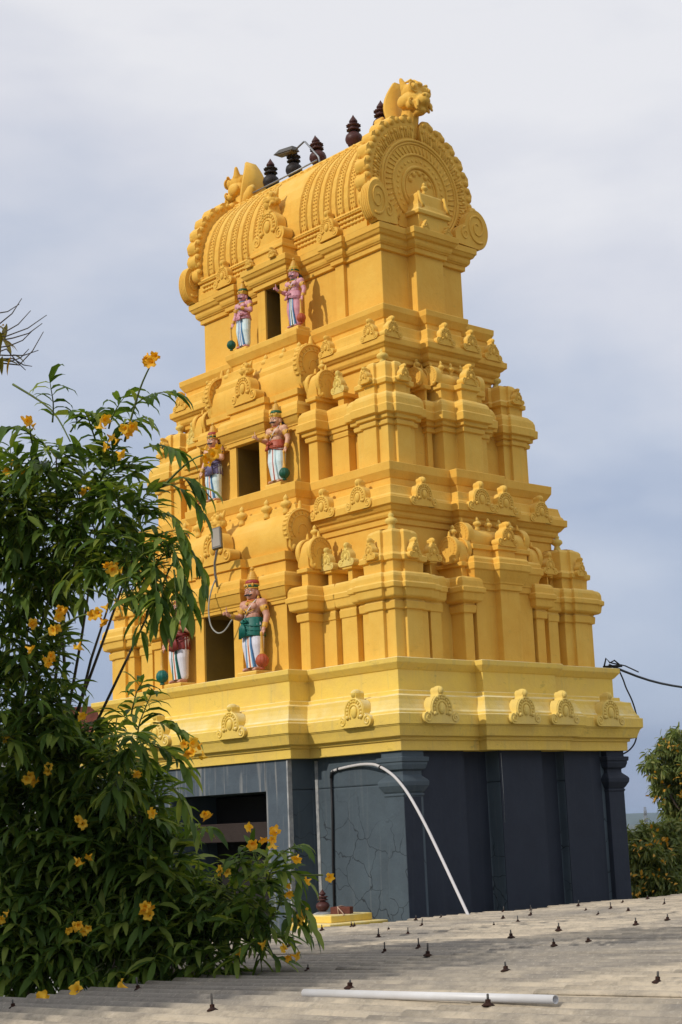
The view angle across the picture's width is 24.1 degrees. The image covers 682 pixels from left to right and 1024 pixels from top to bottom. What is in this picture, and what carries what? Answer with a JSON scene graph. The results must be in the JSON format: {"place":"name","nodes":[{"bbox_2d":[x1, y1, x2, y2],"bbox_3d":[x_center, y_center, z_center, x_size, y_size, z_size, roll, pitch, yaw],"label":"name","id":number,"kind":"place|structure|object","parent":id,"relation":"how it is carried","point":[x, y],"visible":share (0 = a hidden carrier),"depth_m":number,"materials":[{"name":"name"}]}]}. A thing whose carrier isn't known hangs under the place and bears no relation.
{"place":"outdoors","nodes":[
{"label":"outdoors","id":0,"kind":"place"},
{"bbox_2d":[0,0,681,813],"label":"sky","id":1,"kind":"structure","parent":0,"point":[123,123],"materials":[{"name":"white"}]},
{"bbox_2d":[0,893,681,1023],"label":"roof","id":2,"kind":"structure","parent":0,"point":[619,961],"depth_m":8.58,"materials":[{"name":"concrete"}]},
{"bbox_2d":[36,990,49,998],"bbox_3d":[-1.620,2.626,8.648,0.072,0.086,0.073,-4,-11,11],"label":"fallen flower","id":3,"kind":"object","parent":2,"relation":"on","point":[42,994],"visible":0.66,"depth_m":8.64,"materials":[{"name":"yellow plant"}]},
{"bbox_2d":[68,981,82,994],"bbox_3d":[-1.498,2.689,9.022,0.074,0.084,0.070,2,-12,-22],"label":"fallen flower","id":4,"kind":"object","parent":2,"relation":"on","point":[75,987],"visible":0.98,"depth_m":9.03,"materials":[{"name":"yellow plant"}]},
{"bbox_2d":[117,978,127,987],"bbox_3d":[-1.257,2.701,9.119,0.070,0.079,0.066,-6,-12,18],"label":"fallen flower","id":5,"kind":"object","parent":2,"relation":"on","point":[120,984],"visible":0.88,"depth_m":9.13,"materials":[{"name":"yellow plant"}]},
{"bbox_2d":[301,989,558,1003],"bbox_3d":[0.341,2.128,7.029,0.040,0.099,1.674,7,-14,-38],"label":"plastic pipe","id":6,"kind":"object","parent":2,"relation":"on","point":[468,997],"visible":0.98,"depth_m":6.93,"materials":[{"name":"white plastic"}]},
{"bbox_2d":[627,825,642,844],"bbox_3d":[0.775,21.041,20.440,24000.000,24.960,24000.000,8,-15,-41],"label":"ground","id":7,"kind":"structure","parent":0,"point":[630,827],"depth_m":4441.06,"materials":[{"name":"grey"}]},
{"bbox_2d":[0,298,46,375],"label":"bare tree","id":8,"kind":"object","parent":7,"relation":"on","point":[3,336],"visible":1,"depth_m":11.90,"materials":[{"name":"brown plant"}]},
{"bbox_2d":[1,706,97,996],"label":"white house","id":9,"kind":"structure","parent":7,"relation":"on","point":[92,717],"depth_m":32.45,"materials":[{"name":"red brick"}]},
{"bbox_2d":[0,351,222,994],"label":"flowering shrub","id":10,"kind":"object","parent":7,"relation":"on","point":[57,579],"visible":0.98,"depth_m":9.64,"materials":[{"name":"green plant"}]},
{"bbox_2d":[0,671,334,997],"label":"flowering shrub","id":11,"kind":"object","parent":7,"relation":"on","point":[92,881],"visible":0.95,"depth_m":9.98,"materials":[{"name":"green plant"}]},
{"bbox_2d":[290,912,387,930],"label":"yellow plinth","id":12,"kind":"structure","parent":7,"relation":"on","point":[328,920],"depth_m":19.58,"materials":[{"name":"paint"}]},
{"bbox_2d":[313,889,330,914],"bbox_3d":[-0.228,4.851,19.890,0.253,0.311,0.260,8,-15,-41],"label":"pot finial","id":13,"kind":"object","parent":12,"relation":"on","point":[322,906],"visible":0.97,"depth_m":19.83,"materials":[{"name":"red ceramic"}]},
{"bbox_2d":[330,905,352,915],"bbox_3d":[-0.017,4.910,19.709,0.270,0.116,0.265,-8,-13,26],"label":"brick","id":14,"kind":"object","parent":12,"relation":"on","point":[343,910],"visible":1,"depth_m":19.71,"materials":[{"name":"brick"}]},
{"bbox_2d":[80,78,642,930],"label":"temple tower","id":15,"kind":"structure","parent":7,"relation":"on","point":[434,604],"depth_m":22.18,"materials":[{"name":"yellow stone"}]},
{"bbox_2d":[156,592,190,684],"bbox_3d":[-2.399,1.777,23.343,0.642,1.463,0.383,-13,-15,43],"label":"guardian statue","id":16,"kind":"object","parent":15,"relation":"on","point":[180,649],"visible":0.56,"depth_m":23.16,"materials":[{"name":"multicoloured paint"}]},
{"bbox_2d":[196,422,223,504],"bbox_3d":[-1.956,-0.748,24.157,0.545,1.243,0.326,-13,-15,43],"label":"guardian statue","id":17,"kind":"object","parent":15,"relation":"on","point":[213,475],"visible":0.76,"depth_m":24.01,"materials":[{"name":"multicoloured paint"}]},
{"bbox_2d":[208,526,231,633],"bbox_3d":[-1.760,0.959,22.425,0.464,1.488,0.334,-10,-14,36],"label":"flood lamp","id":18,"kind":"object","parent":15,"relation":"attached to","point":[217,542],"visible":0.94,"depth_m":22.41,"materials":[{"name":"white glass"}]},
{"bbox_2d":[227,280,252,350],"bbox_3d":[-1.546,-3.066,24.868,0.488,1.112,0.291,-13,-15,43],"label":"guardian statue","id":19,"kind":"object","parent":15,"relation":"on","point":[242,310],"visible":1,"depth_m":24.77,"materials":[{"name":"multicoloured paint"}]},
{"bbox_2d":[223,567,269,671],"bbox_3d":[-1.236,1.466,22.016,0.662,1.463,0.441,-9,-13,29],"label":"guardian statue","id":20,"kind":"object","parent":15,"relation":"on","point":[252,628],"visible":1,"depth_m":21.92,"materials":[{"name":"multicoloured paint"}]},
{"bbox_2d":[252,400,290,483],"bbox_3d":[-0.947,-1.017,23.006,0.563,1.243,0.375,-9,-13,29],"label":"guardian statue","id":21,"kind":"object","parent":15,"relation":"on","point":[276,443],"visible":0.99,"depth_m":22.93,"materials":[{"name":"multicoloured paint"}]},
{"bbox_2d":[253,159,316,193],"bbox_3d":[-0.998,-5.450,26.191,0.028,0.033,1.850,8,-15,-41],"label":"steel rod","id":22,"kind":"object","parent":15,"relation":"on","point":[284,176],"visible":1,"depth_m":26.09,"materials":[{"name":"silver metal"}]},
{"bbox_2d":[273,258,305,328],"bbox_3d":[-0.717,-3.288,23.920,0.503,1.112,0.335,-9,-13,29],"label":"guardian statue","id":23,"kind":"object","parent":15,"relation":"on","point":[293,293],"visible":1,"depth_m":23.85,"materials":[{"name":"multicoloured paint"}]},
{"bbox_2d":[274,141,319,161],"bbox_3d":[-0.689,-5.729,25.954,0.175,0.601,1.072,8,-15,-41],"label":"ridge lamp","id":24,"kind":"object","parent":15,"relation":"on","point":[285,152],"visible":0.97,"depth_m":26.08,"materials":[{"name":"metal"}]},
{"bbox_2d":[330,763,469,914],"bbox_3d":[0.750,4.231,19.479,0.186,2.419,3.161,4,-13,-31],"label":"water pipe","id":25,"kind":"object","parent":15,"relation":"attached to","point":[380,767],"visible":0.93,"depth_m":19.81,"materials":[{"name":"white plastic"}]},
{"bbox_2d":[603,658,681,753],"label":"overhead cable","id":26,"kind":"object","parent":15,"relation":"attached to","point":[617,665],"visible":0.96,"depth_m":23.01,"materials":[{"name":"black plastic"}]},
{"bbox_2d":[644,807,647,823],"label":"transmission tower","id":27,"kind":"structure","parent":7,"relation":"on","point":[645,814],"depth_m":900.02,"materials":[{"name":"metal"}]},
{"bbox_2d":[627,814,681,898],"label":"flowering tree","id":28,"kind":"object","parent":7,"relation":"on","point":[655,861],"visible":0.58,"depth_m":28.44,"materials":[{"name":"green plant"}]},
{"bbox_2d":[636,722,681,838],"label":"flowering tree","id":29,"kind":"object","parent":7,"relation":"on","point":[664,777],"visible":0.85,"depth_m":33.68,"materials":[{"name":"green plant"}]},
{"bbox_2d":[626,812,663,824],"bbox_3d":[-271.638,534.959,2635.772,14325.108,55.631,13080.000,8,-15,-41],"label":"hills","id":30,"kind":"structure","parent":0,"point":[633,818],"depth_m":6426.13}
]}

